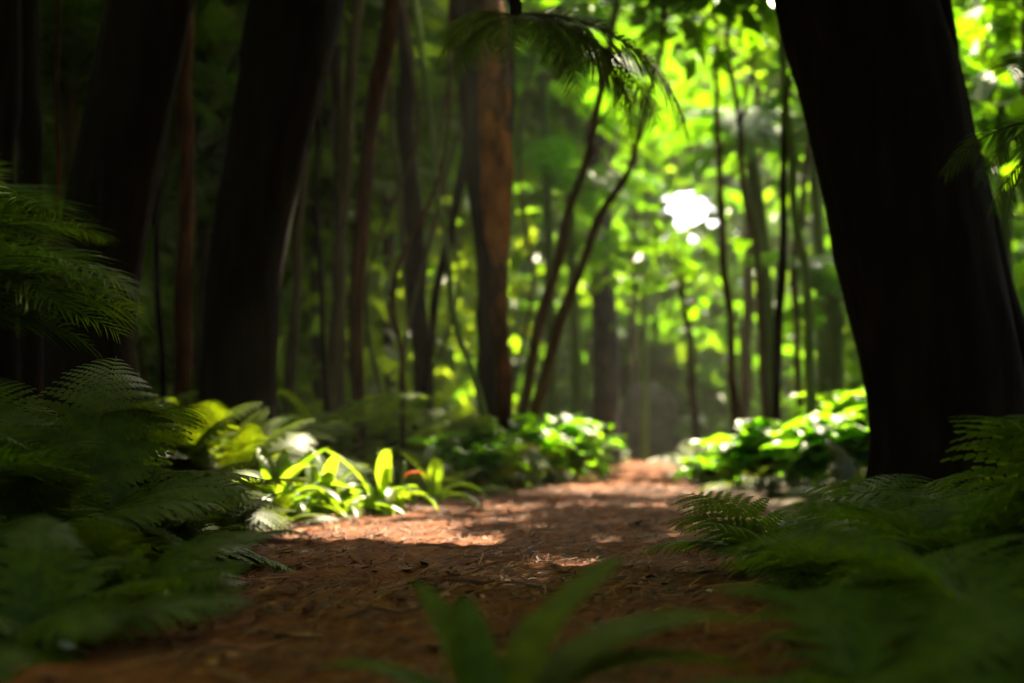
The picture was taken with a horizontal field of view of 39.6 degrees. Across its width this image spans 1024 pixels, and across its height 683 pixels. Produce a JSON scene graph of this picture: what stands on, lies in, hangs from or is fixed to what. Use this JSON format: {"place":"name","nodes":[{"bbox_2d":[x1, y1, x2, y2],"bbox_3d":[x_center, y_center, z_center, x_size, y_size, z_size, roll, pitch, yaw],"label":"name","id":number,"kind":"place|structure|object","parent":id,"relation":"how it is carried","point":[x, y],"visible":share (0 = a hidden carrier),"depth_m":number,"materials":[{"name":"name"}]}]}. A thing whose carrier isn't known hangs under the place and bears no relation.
{"place":"outdoors","nodes":[
{"label":"outdoors","id":0,"kind":"place"},
{"bbox_2d":[0,464,1022,654],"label":"ground","id":1,"kind":"structure","parent":0,"point":[773,496],"depth_m":12.53,"materials":[{"name":"soil"}]},
{"bbox_2d":[0,0,21,410],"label":"tree","id":2,"kind":"object","parent":1,"relation":"on","point":[10,62],"visible":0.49,"depth_m":10.05,"materials":[{"name":"brown plant"}]},
{"bbox_2d":[17,0,45,408],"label":"tree","id":3,"kind":"object","parent":1,"relation":"on","point":[30,149],"visible":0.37,"depth_m":11.05,"materials":[{"name":"brown plant"}]},
{"bbox_2d":[38,0,61,423],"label":"tree","id":4,"kind":"object","parent":1,"relation":"on","point":[56,108],"visible":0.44,"depth_m":10.12,"materials":[{"name":"brown plant"}]},
{"bbox_2d":[0,427,134,581],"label":"fern","id":5,"kind":"object","parent":1,"relation":"on","point":[5,455],"visible":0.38,"depth_m":3.78,"materials":[{"name":"green plant"}]},
{"bbox_2d":[0,160,155,323],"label":"feathery palm","id":6,"kind":"object","parent":1,"relation":"on","point":[11,222],"visible":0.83,"depth_m":6.34,"materials":[{"name":"green plant"}]},
{"bbox_2d":[0,153,158,361],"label":"feathery palm","id":7,"kind":"object","parent":1,"relation":"on","point":[17,280],"visible":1,"depth_m":4.57,"materials":[{"name":"green plant"}]},
{"bbox_2d":[0,406,164,540],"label":"fern","id":8,"kind":"object","parent":1,"relation":"on","point":[59,449],"visible":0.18,"depth_m":4.84,"materials":[{"name":"green plant"}]},
{"bbox_2d":[42,0,194,474],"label":"tree","id":9,"kind":"object","parent":1,"relation":"on","point":[117,162],"visible":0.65,"depth_m":8.29,"materials":[{"name":"brown plant"}]},
{"bbox_2d":[0,498,236,615],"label":"fern","id":10,"kind":"object","parent":1,"relation":"on","point":[118,515],"visible":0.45,"depth_m":4.16,"materials":[{"name":"green plant"}]},
{"bbox_2d":[0,513,255,682],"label":"fern","id":11,"kind":"object","parent":1,"relation":"on","point":[46,586],"visible":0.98,"depth_m":3.29,"materials":[{"name":"green plant"}]},
{"bbox_2d":[0,520,271,615],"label":"fern","id":12,"kind":"object","parent":1,"relation":"on","point":[172,564],"visible":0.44,"depth_m":3.81,"materials":[{"name":"green plant"}]},
{"bbox_2d":[0,378,272,541],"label":"fern","id":13,"kind":"object","parent":1,"relation":"on","point":[159,437],"visible":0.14,"depth_m":5.34,"materials":[{"name":"green plant"}]},
{"bbox_2d":[0,356,285,587],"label":"fern","id":14,"kind":"object","parent":1,"relation":"on","point":[93,497],"visible":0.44,"depth_m":4.94,"materials":[{"name":"green plant"}]},
{"bbox_2d":[136,99,176,401],"bbox_3d":[-3.756,-2.290,14.991,0.446,7.372,0.069,0,-4,4],"label":"liana","id":15,"kind":"object","parent":1,"relation":"on","point":[143,370],"visible":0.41,"depth_m":14.91,"materials":[{"name":"brown plant"}]},
{"bbox_2d":[153,176,166,401],"bbox_3d":[-3.100,-2.474,12.341,0.381,7.374,0.118,-1,-4,11],"label":"liana","id":16,"kind":"object","parent":1,"relation":"on","point":[158,308],"visible":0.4,"depth_m":12.17,"materials":[{"name":"brown plant"}]},
{"bbox_2d":[171,11,194,411],"bbox_3d":[-3.059,-2.426,13.204,0.278,7.376,0.226,0,-4,0],"label":"tree","id":17,"kind":"object","parent":1,"relation":"on","point":[182,331],"visible":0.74,"depth_m":13.04,"materials":[{"name":"brown plant"}]},
{"bbox_2d":[40,7,354,318],"bbox_3d":[-4.713,-2.411,20.118,5.245,8.286,5.125,0,-4,0],"label":"tree","id":18,"kind":"object","parent":1,"relation":"on","point":[169,249],"visible":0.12,"depth_m":19.91,"materials":[{"name":"green plant"}]},
{"bbox_2d":[60,153,340,409],"bbox_3d":[-3.490,-0.333,16.022,3.280,3.562,2.878,3,-5,-41],"label":"tree fern","id":19,"kind":"object","parent":1,"relation":"on","point":[204,210],"visible":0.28,"depth_m":16.01,"materials":[{"name":"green plant"}]},
{"bbox_2d":[126,496,294,575],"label":"fern","id":20,"kind":"object","parent":1,"relation":"on","point":[186,529],"visible":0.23,"depth_m":5.13,"materials":[{"name":"green plant"}]},
{"bbox_2d":[138,461,306,532],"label":"fern","id":21,"kind":"object","parent":1,"relation":"on","point":[233,514],"visible":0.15,"depth_m":6.69,"materials":[{"name":"green plant"}]},
{"bbox_2d":[144,398,311,514],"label":"fern","id":22,"kind":"object","parent":1,"relation":"on","point":[203,440],"visible":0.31,"depth_m":8.65,"materials":[{"name":"green plant"}]},
{"bbox_2d":[173,406,317,507],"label":"fern","id":23,"kind":"object","parent":1,"relation":"on","point":[238,448],"visible":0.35,"depth_m":8.77,"materials":[{"name":"green plant"}]},
{"bbox_2d":[226,491,306,548],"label":"fern","id":24,"kind":"object","parent":1,"relation":"on","point":[243,517],"visible":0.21,"depth_m":6.33,"materials":[{"name":"green plant"}]},
{"bbox_2d":[40,0,503,439],"bbox_3d":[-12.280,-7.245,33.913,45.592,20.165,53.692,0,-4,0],"label":"tree","id":25,"kind":"object","parent":1,"relation":"on","point":[287,48],"visible":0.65,"depth_m":10.37,"materials":[{"name":"brown plant"}]},
{"bbox_2d":[432,0,692,155],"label":"hanging fern","id":26,"kind":"object","parent":25,"relation":"hanging from","point":[546,24],"visible":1,"depth_m":7.09,"materials":[{"name":"green plant"}]},
{"bbox_2d":[15,0,539,425],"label":"shaded woods","id":27,"kind":"object","parent":1,"relation":"on","point":[444,388],"visible":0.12,"depth_m":20.61,"materials":[{"name":"green plant"}]},
{"bbox_2d":[236,493,337,531],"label":"fern","id":28,"kind":"object","parent":1,"relation":"on","point":[301,518],"visible":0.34,"depth_m":7.54,"materials":[{"name":"green plant"}]},
{"bbox_2d":[281,152,308,415],"bbox_3d":[-1.980,-2.128,13.171,0.331,6.956,0.143,0,-4,0],"label":"tree","id":29,"kind":"object","parent":1,"relation":"on","point":[290,368],"visible":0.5,"depth_m":13.03,"materials":[{"name":"brown plant"}]},
{"bbox_2d":[232,446,358,523],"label":"strap leaf plant","id":30,"kind":"object","parent":1,"relation":"on","point":[282,468],"visible":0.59,"depth_m":8.44,"materials":[{"name":"plant"}]},
{"bbox_2d":[246,414,374,492],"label":"fern","id":31,"kind":"object","parent":1,"relation":"on","point":[341,469],"visible":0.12,"depth_m":10.13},
{"bbox_2d":[277,386,349,492],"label":"strap leaf plant","id":32,"kind":"object","parent":1,"relation":"on","point":[293,402],"visible":0.15,"depth_m":11.27,"materials":[{"name":"green plant"}]},
{"bbox_2d":[314,113,330,422],"bbox_3d":[-1.742,-2.403,12.380,0.416,7.508,0.097,0,-4,0],"label":"liana","id":33,"kind":"object","parent":1,"relation":"on","point":[320,275],"visible":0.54,"depth_m":12.25,"materials":[{"name":"brown plant"}]},
{"bbox_2d":[195,130,457,400],"bbox_3d":[-2.381,-0.577,17.512,3.598,4.279,2.997,2,-5,-29],"label":"tree fern","id":34,"kind":"object","parent":1,"relation":"on","point":[326,182],"visible":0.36,"depth_m":17.48,"materials":[{"name":"green plant"}]},
{"bbox_2d":[249,448,405,520],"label":"strap leaf plant","id":35,"kind":"object","parent":1,"relation":"on","point":[328,469],"visible":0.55,"depth_m":8.72,"materials":[{"name":"plant"}]},
{"bbox_2d":[221,0,447,411],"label":"tree fern","id":36,"kind":"object","parent":1,"relation":"on","point":[371,19],"visible":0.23,"depth_m":16.13,"materials":[{"name":"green plant"}]},
{"bbox_2d":[322,0,363,422],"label":"tree","id":37,"kind":"object","parent":1,"relation":"on","point":[338,279],"visible":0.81,"depth_m":14.06,"materials":[{"name":"brown plant"}]},
{"bbox_2d":[286,392,429,482],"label":"fern","id":38,"kind":"object","parent":1,"relation":"on","point":[332,424],"visible":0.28,"depth_m":11.50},
{"bbox_2d":[174,0,560,405],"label":"tree","id":39,"kind":"object","parent":1,"relation":"on","point":[440,72],"visible":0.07,"depth_m":20.90,"materials":[{"name":"green plant"}]},
{"bbox_2d":[349,0,400,489],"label":"tree","id":40,"kind":"object","parent":1,"relation":"on","point":[382,60],"visible":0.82,"depth_m":12.07,"materials":[{"name":"brown plant"}]},
{"bbox_2d":[325,449,438,519],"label":"strap leaf plant","id":41,"kind":"object","parent":1,"relation":"on","point":[386,491],"visible":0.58,"depth_m":9.00,"materials":[{"name":"green plant"}]},
{"bbox_2d":[310,24,462,412],"bbox_3d":[-1.604,-1.089,19.316,3.603,5.642,3.506,-2,-4,28],"label":"tree fern","id":42,"kind":"object","parent":1,"relation":"on","point":[388,251],"visible":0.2,"depth_m":18.99,"materials":[{"name":"green plant"}]},
{"bbox_2d":[364,0,419,393],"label":"liana","id":43,"kind":"object","parent":1,"relation":"on","point":[391,206],"visible":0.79,"depth_m":13.06,"materials":[{"name":"brown plant"}]},
{"bbox_2d":[377,10,406,305],"bbox_3d":[-1.400,-2.096,17.001,0.917,7.487,0.118,0,-4,0],"label":"liana","id":44,"kind":"object","parent":1,"relation":"on","point":[397,179],"visible":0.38,"depth_m":16.97,"materials":[{"name":"brown plant"}]},
{"bbox_2d":[349,388,442,488],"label":"strap leaf plant","id":45,"kind":"object","parent":1,"relation":"on","point":[394,434],"visible":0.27,"depth_m":12.40,"materials":[{"name":"green plant"}]},
{"bbox_2d":[396,0,433,429],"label":"tree","id":46,"kind":"object","parent":1,"relation":"on","point":[412,211],"visible":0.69,"depth_m":15.55,"materials":[{"name":"brown plant"}]},
{"bbox_2d":[314,392,516,489],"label":"fern","id":47,"kind":"object","parent":1,"relation":"on","point":[376,430],"visible":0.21,"depth_m":12.57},
{"bbox_2d":[391,0,452,468],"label":"liana","id":48,"kind":"object","parent":1,"relation":"on","point":[393,289],"visible":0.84,"depth_m":12.27,"materials":[{"name":"brown plant"}]},
{"bbox_2d":[394,109,461,475],"bbox_3d":[-0.633,-2.192,15.302,1.346,7.528,0.103,0,-4,0],"label":"liana","id":49,"kind":"object","parent":1,"relation":"on","point":[428,247],"visible":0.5,"depth_m":15.22,"materials":[{"name":"brown plant"}]},
{"bbox_2d":[409,34,476,468],"bbox_3d":[-0.597,-2.251,14.194,0.902,7.577,0.152,0,-4,0],"label":"tree","id":50,"kind":"object","parent":1,"relation":"on","point":[468,112],"visible":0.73,"depth_m":14.08,"materials":[{"name":"brown plant"}]},
{"bbox_2d":[399,452,486,506],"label":"strap leaf plant","id":51,"kind":"object","parent":1,"relation":"on","point":[433,478],"visible":0.69,"depth_m":10.07,"materials":[{"name":"green plant"}]},
{"bbox_2d":[434,60,460,372],"bbox_3d":[-0.604,-2.140,15.920,1.110,7.543,0.100,0,-4,0],"label":"liana","id":52,"kind":"object","parent":1,"relation":"on","point":[448,330],"visible":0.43,"depth_m":15.85,"materials":[{"name":"brown plant"}]},
{"bbox_2d":[412,0,506,493],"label":"tree","id":53,"kind":"object","parent":1,"relation":"on","point":[460,339],"visible":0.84,"depth_m":13.07,"materials":[{"name":"brown plant"}]},
{"bbox_2d":[388,428,539,494],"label":"leafy plant","id":54,"kind":"object","parent":1,"relation":"on","point":[463,451],"visible":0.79,"depth_m":12.31,"materials":[{"name":"green plant"}]},
{"bbox_2d":[451,0,496,486],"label":"tree","id":55,"kind":"object","parent":1,"relation":"on","point":[486,373],"visible":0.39,"depth_m":14.59,"materials":[{"name":"brown plant"}]},
{"bbox_2d":[471,0,513,492],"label":"tree","id":56,"kind":"object","parent":1,"relation":"on","point":[496,148],"visible":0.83,"depth_m":13.62,"materials":[{"name":"orange plant"}]},
{"bbox_2d":[3,385,1019,595],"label":"undergrowth","id":57,"kind":"object","parent":1,"relation":"on","point":[413,478],"visible":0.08,"depth_m":12.29,"materials":[{"name":"green plant"}]},
{"bbox_2d":[510,21,515,200],"bbox_3d":[-0.048,-2.143,15.354,0.285,7.618,0.130,0,-4,0],"label":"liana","id":58,"kind":"object","parent":1,"relation":"on","point":[513,83],"visible":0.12,"depth_m":15.38,"materials":[{"name":"brown plant"}]},
{"bbox_2d":[15,5,1023,452],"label":"woods","id":59,"kind":"object","parent":1,"relation":"on","point":[667,355],"visible":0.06,"depth_m":36.14,"materials":[{"name":"green plant"}]},
{"bbox_2d":[461,412,581,489],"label":"leafy plant","id":60,"kind":"object","parent":1,"relation":"on","point":[554,446],"visible":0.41,"depth_m":13.60,"materials":[{"name":"green plant"}]},
{"bbox_2d":[512,11,541,387],"bbox_3d":[0.227,-1.974,17.835,0.910,7.609,0.101,0,-4,0],"label":"liana","id":61,"kind":"object","parent":1,"relation":"on","point":[526,231],"visible":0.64,"depth_m":17.77,"materials":[{"name":"brown plant"}]},
{"bbox_2d":[313,557,762,682],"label":"strap leaf plant","id":62,"kind":"object","parent":1,"relation":"on","point":[464,635],"visible":1,"depth_m":2.25,"materials":[{"name":"green plant"}]},
{"bbox_2d":[444,21,682,425],"bbox_3d":[0.732,-1.356,22.127,4.124,6.976,3.806,0,-4,0],"label":"tree fern","id":63,"kind":"object","parent":1,"relation":"on","point":[544,79],"visible":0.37,"depth_m":22.25,"materials":[{"name":"green plant"}]},
{"bbox_2d":[458,135,678,437],"bbox_3d":[0.879,-0.457,22.107,3.012,5.234,3.401,4,-5,-42],"label":"tree fern","id":64,"kind":"object","parent":1,"relation":"on","point":[558,165],"visible":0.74,"depth_m":22.01,"materials":[{"name":"green plant"}]},
{"bbox_2d":[544,412,625,483],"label":"leafy plant","id":65,"kind":"object","parent":1,"relation":"on","point":[589,430],"visible":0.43,"depth_m":14.99,"materials":[{"name":"green plant"}]},
{"bbox_2d":[429,0,744,466],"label":"tree","id":66,"kind":"object","parent":1,"relation":"on","point":[605,377],"visible":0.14,"depth_m":26.83,"materials":[{"name":"green plant"}]},
{"bbox_2d":[513,0,689,483],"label":"tree","id":67,"kind":"object","parent":1,"relation":"on","point":[543,308],"visible":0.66,"depth_m":14.10,"materials":[{"name":"brown plant"}]},
{"bbox_2d":[533,59,701,389],"bbox_3d":[2.550,-2.376,34.056,4.328,10.737,3.999,-1,-4,19],"label":"tree","id":68,"kind":"object","parent":1,"relation":"on","point":[632,334],"visible":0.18,"depth_m":34.08,"materials":[{"name":"green plant"}]},
{"bbox_2d":[503,0,747,228],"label":"tree","id":69,"kind":"object","parent":1,"relation":"on","point":[530,95],"visible":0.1,"depth_m":26.82,"materials":[{"name":"green plant"}]},
{"bbox_2d":[508,184,751,456],"bbox_3d":[1.791,-0.237,22.800,3.709,4.876,3.602,0,-4,0],"label":"tree","id":70,"kind":"object","parent":1,"relation":"on","point":[686,269],"visible":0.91,"depth_m":22.75,"materials":[{"name":"green plant"}]},
{"bbox_2d":[517,0,776,487],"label":"tree","id":71,"kind":"object","parent":1,"relation":"on","point":[556,333],"visible":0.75,"depth_m":14.73,"materials":[{"name":"brown plant"}]},
{"bbox_2d":[619,382,685,461],"bbox_3d":[3.290,2.539,33.932,1.849,3.207,1.772,0,-4,0],"label":"boulder","id":72,"kind":"object","parent":1,"relation":"on","point":[664,422],"visible":0.45,"depth_m":33.41,"materials":[{"name":"grey stone"}]},
{"bbox_2d":[530,0,788,419],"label":"tree","id":73,"kind":"object","parent":1,"relation":"on","point":[746,375],"visible":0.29,"depth_m":26.03,"materials":[{"name":"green plant"}]},
{"bbox_2d":[533,0,788,477],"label":"tree","id":74,"kind":"object","parent":1,"relation":"on","point":[597,10],"visible":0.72,"depth_m":16.14,"materials":[{"name":"brown plant"}]},
{"bbox_2d":[619,0,732,462],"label":"tree","id":75,"kind":"object","parent":1,"relation":"on","point":[668,63],"visible":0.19,"depth_m":30.08,"materials":[{"name":"green plant"}]},
{"bbox_2d":[566,0,791,483],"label":"tree","id":76,"kind":"object","parent":1,"relation":"on","point":[749,22],"visible":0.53,"depth_m":14.83,"materials":[{"name":"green plant"}]},
{"bbox_2d":[669,456,747,485],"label":"leafy plant","id":77,"kind":"object","parent":1,"relation":"on","point":[703,470],"visible":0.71,"depth_m":14.30,"materials":[{"name":"green plant"}]},
{"bbox_2d":[615,84,812,415],"bbox_3d":[3.618,-0.989,20.643,3.548,5.851,3.524,3,-5,-33],"label":"tree fern","id":78,"kind":"object","parent":1,"relation":"on","point":[752,120],"visible":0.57,"depth_m":20.59,"materials":[{"name":"green plant"}]},
{"bbox_2d":[638,0,815,426],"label":"tree","id":79,"kind":"object","parent":1,"relation":"on","point":[726,9],"visible":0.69,"depth_m":14.61,"materials":[{"name":"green plant"}]},
{"bbox_2d":[649,79,829,410],"bbox_3d":[4.119,-1.028,20.188,4.333,5.703,4.118,0,-4,0],"label":"tree fern","id":80,"kind":"object","parent":1,"relation":"on","point":[818,236],"visible":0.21,"depth_m":20.04,"materials":[{"name":"green plant"}]},
{"bbox_2d":[681,0,803,434],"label":"tree","id":81,"kind":"object","parent":1,"relation":"on","point":[720,77],"visible":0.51,"depth_m":19.14,"materials":[{"name":"green plant"}]},
{"bbox_2d":[683,417,809,491],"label":"leafy plant","id":82,"kind":"object","parent":1,"relation":"on","point":[735,451],"visible":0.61,"depth_m":13.00,"materials":[{"name":"green plant"}]},
{"bbox_2d":[638,490,911,577],"bbox_3d":[0.937,0.714,4.899,0.989,0.412,0.926,0,-4,0],"label":"fern","id":83,"kind":"object","parent":1,"relation":"on","point":[738,534],"visible":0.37,"depth_m":4.94,"materials":[{"name":"green plant"}]},
{"bbox_2d":[733,250,848,393],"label":"tree fern","id":84,"kind":"object","parent":1,"relation":"on","point":[829,306],"visible":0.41,"depth_m":17.97,"materials":[{"name":"green plant"}]},
{"bbox_2d":[744,418,863,489],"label":"leafy plant","id":85,"kind":"object","parent":1,"relation":"on","point":[779,446],"visible":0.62,"depth_m":12.39,"materials":[{"name":"green plant"}]},
{"bbox_2d":[777,436,866,517],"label":"fern","id":86,"kind":"object","parent":1,"relation":"on","point":[846,470],"visible":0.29,"depth_m":9.29,"materials":[{"name":"green plant"}]},
{"bbox_2d":[781,385,867,469],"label":"leafy plant","id":87,"kind":"object","parent":1,"relation":"on","point":[836,404],"visible":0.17,"depth_m":14.73,"materials":[{"name":"green plant"}]},
{"bbox_2d":[795,390,868,476],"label":"leafy plant","id":88,"kind":"object","parent":1,"relation":"on","point":[847,429],"visible":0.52,"depth_m":12.01,"materials":[{"name":"green plant"}]},
{"bbox_2d":[682,0,987,346],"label":"tree","id":89,"kind":"object","parent":1,"relation":"on","point":[765,83],"visible":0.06,"depth_m":20.95,"materials":[{"name":"green plant"}]},
{"bbox_2d":[735,474,935,541],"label":"fern","id":90,"kind":"object","parent":1,"relation":"on","point":[892,486],"visible":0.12,"depth_m":5.93,"materials":[{"name":"green plant"}]},
{"bbox_2d":[693,583,1023,682],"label":"fern","id":91,"kind":"object","parent":1,"relation":"on","point":[889,665],"visible":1,"depth_m":2.49,"materials":[{"name":"green plant"}]},
{"bbox_2d":[710,542,1023,610],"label":"fern","id":92,"kind":"object","parent":1,"relation":"on","point":[809,570],"visible":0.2,"depth_m":4.12,"materials":[{"name":"green plant"}]},
{"bbox_2d":[713,0,1020,417],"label":"tree","id":93,"kind":"object","parent":1,"relation":"on","point":[978,11],"visible":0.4,"depth_m":17.09,"materials":[{"name":"green plant"}]},
{"bbox_2d":[715,528,1023,671],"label":"fern","id":94,"kind":"object","parent":1,"relation":"on","point":[935,591],"visible":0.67,"depth_m":3.08,"materials":[{"name":"green plant"}]},
{"bbox_2d":[751,481,1023,607],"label":"fern","id":95,"kind":"object","parent":1,"relation":"on","point":[888,527],"visible":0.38,"depth_m":4.03,"materials":[{"name":"green plant"}]},
{"bbox_2d":[773,0,1023,500],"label":"tree","id":96,"kind":"object","parent":1,"relation":"on","point":[882,91],"visible":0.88,"depth_m":7.51,"materials":[{"name":"brown plant"}]},
{"bbox_2d":[800,472,1022,522],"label":"fern","id":97,"kind":"object","parent":1,"relation":"on","point":[938,483],"visible":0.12,"depth_m":6.12,"materials":[{"name":"green plant"}]},
{"bbox_2d":[821,490,1019,532],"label":"fern","id":98,"kind":"object","parent":1,"relation":"on","point":[904,500],"visible":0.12,"depth_m":4.83,"materials":[{"name":"green plant"}]},
{"bbox_2d":[823,0,1023,413],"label":"tree","id":99,"kind":"object","parent":1,"relation":"on","point":[853,376],"visible":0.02,"depth_m":23.82,"materials":[{"name":"green plant"}]},
{"bbox_2d":[876,415,1023,602],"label":"fern","id":100,"kind":"object","parent":1,"relation":"on","point":[1008,442],"visible":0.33,"depth_m":4.18,"materials":[{"name":"green plant"}]},
{"bbox_2d":[939,53,1023,232],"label":"young palm","id":101,"kind":"object","parent":1,"relation":"on","point":[1015,129],"visible":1,"depth_m":6.29,"materials":[{"name":"green plant"}]},
{"bbox_2d":[940,0,1023,363],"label":"tree","id":102,"kind":"object","parent":1,"relation":"on","point":[948,11],"visible":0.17,"depth_m":8.82,"materials":[{"name":"brown plant"}]},
{"bbox_2d":[953,7,1021,280],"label":"tree fern","id":103,"kind":"object","parent":1,"relation":"on","point":[973,76],"visible":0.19,"depth_m":17.09,"materials":[{"name":"green plant"}]},
{"bbox_2d":[954,0,1023,206],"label":"tree","id":104,"kind":"object","parent":1,"relation":"on","point":[990,96],"visible":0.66,"depth_m":14.69,"materials":[{"name":"green plant"}]},
{"bbox_2d":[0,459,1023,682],"bbox_3d":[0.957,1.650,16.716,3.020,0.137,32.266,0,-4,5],"label":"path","id":105,"kind":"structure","parent":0,"point":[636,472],"depth_m":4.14,"materials":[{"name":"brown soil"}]},
{"bbox_2d":[662,192,736,242],"label":"sky","id":106,"kind":"structure","parent":0,"point":[692,208],"materials":[{"name":"white"}]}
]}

